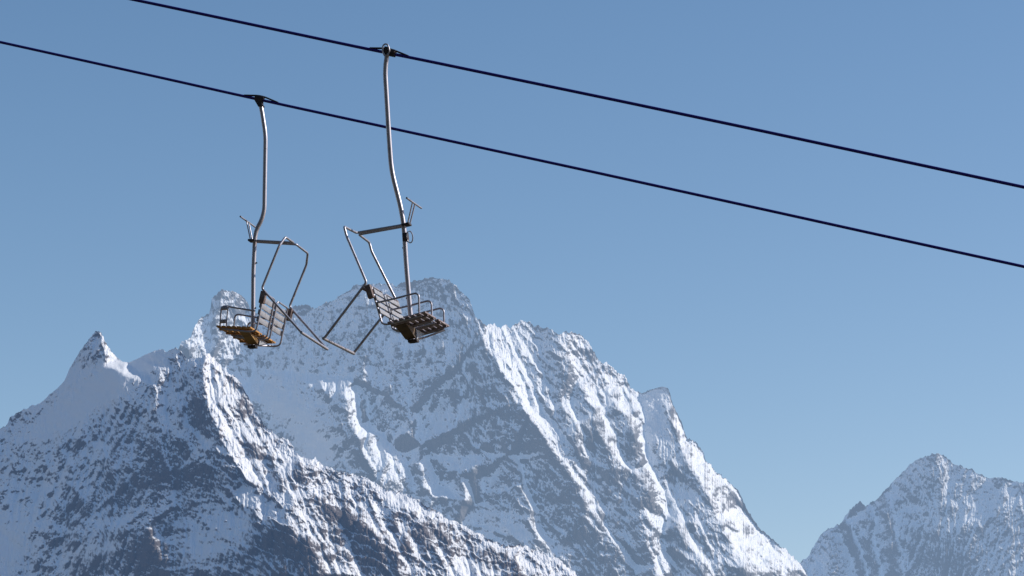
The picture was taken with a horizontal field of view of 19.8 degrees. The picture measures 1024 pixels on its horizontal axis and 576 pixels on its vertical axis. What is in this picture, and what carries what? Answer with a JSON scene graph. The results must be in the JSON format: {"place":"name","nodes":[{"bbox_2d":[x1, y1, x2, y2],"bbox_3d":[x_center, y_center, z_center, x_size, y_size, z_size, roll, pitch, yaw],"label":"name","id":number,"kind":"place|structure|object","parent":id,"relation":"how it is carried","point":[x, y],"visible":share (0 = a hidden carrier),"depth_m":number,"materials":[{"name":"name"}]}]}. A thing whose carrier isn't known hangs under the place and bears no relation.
{"place":"outdoors","nodes":[
{"label":"outdoors","id":0,"kind":"place"},
{"bbox_2d":[0,331,576,575],"bbox_3d":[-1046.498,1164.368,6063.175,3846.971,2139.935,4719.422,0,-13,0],"label":"mountain","id":1,"kind":"structure","parent":0,"point":[175,461],"depth_m":5793.41,"materials":[{"name":"white snow"}]},
{"bbox_2d":[179,277,807,575],"bbox_3d":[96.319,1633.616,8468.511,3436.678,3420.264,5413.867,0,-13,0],"label":"mountain","id":2,"kind":"structure","parent":0,"point":[571,451],"depth_m":8414.05,"materials":[{"name":"white snow"}]},
{"bbox_2d":[0,41,1023,267],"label":"lift cable","id":3,"kind":"object","parent":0,"point":[548,162],"visible":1,"depth_m":40.41,"materials":[{"name":"black metal"}]},
{"bbox_2d":[216,94,328,350],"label":"chairlift chair","id":4,"kind":"object","parent":3,"relation":"hanging from","point":[250,337],"visible":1,"depth_m":41.08,"materials":[{"name":"metal"}]},
{"bbox_2d":[0,0,1023,562],"label":"sky","id":5,"kind":"structure","parent":0,"point":[808,363],"materials":[{"name":"blue"}]},
{"bbox_2d":[130,0,1023,188],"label":"lift cable","id":6,"kind":"object","parent":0,"point":[605,98],"visible":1,"depth_m":36.59,"materials":[{"name":"black metal"}]},
{"bbox_2d":[322,43,448,354],"bbox_3d":[-1.699,-1.178,37.190,1.336,3.915,1.228,-7,-12,14],"label":"chairlift chair","id":7,"kind":"object","parent":6,"relation":"hanging from","point":[411,327],"visible":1,"depth_m":36.93,"materials":[{"name":"metal"}]},
{"bbox_2d":[801,453,1023,575],"bbox_3d":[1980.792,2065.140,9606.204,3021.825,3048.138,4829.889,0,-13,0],"label":"mountain","id":8,"kind":"structure","parent":0,"point":[936,514],"depth_m":9610.31,"materials":[{"name":"white snow"}]}
]}

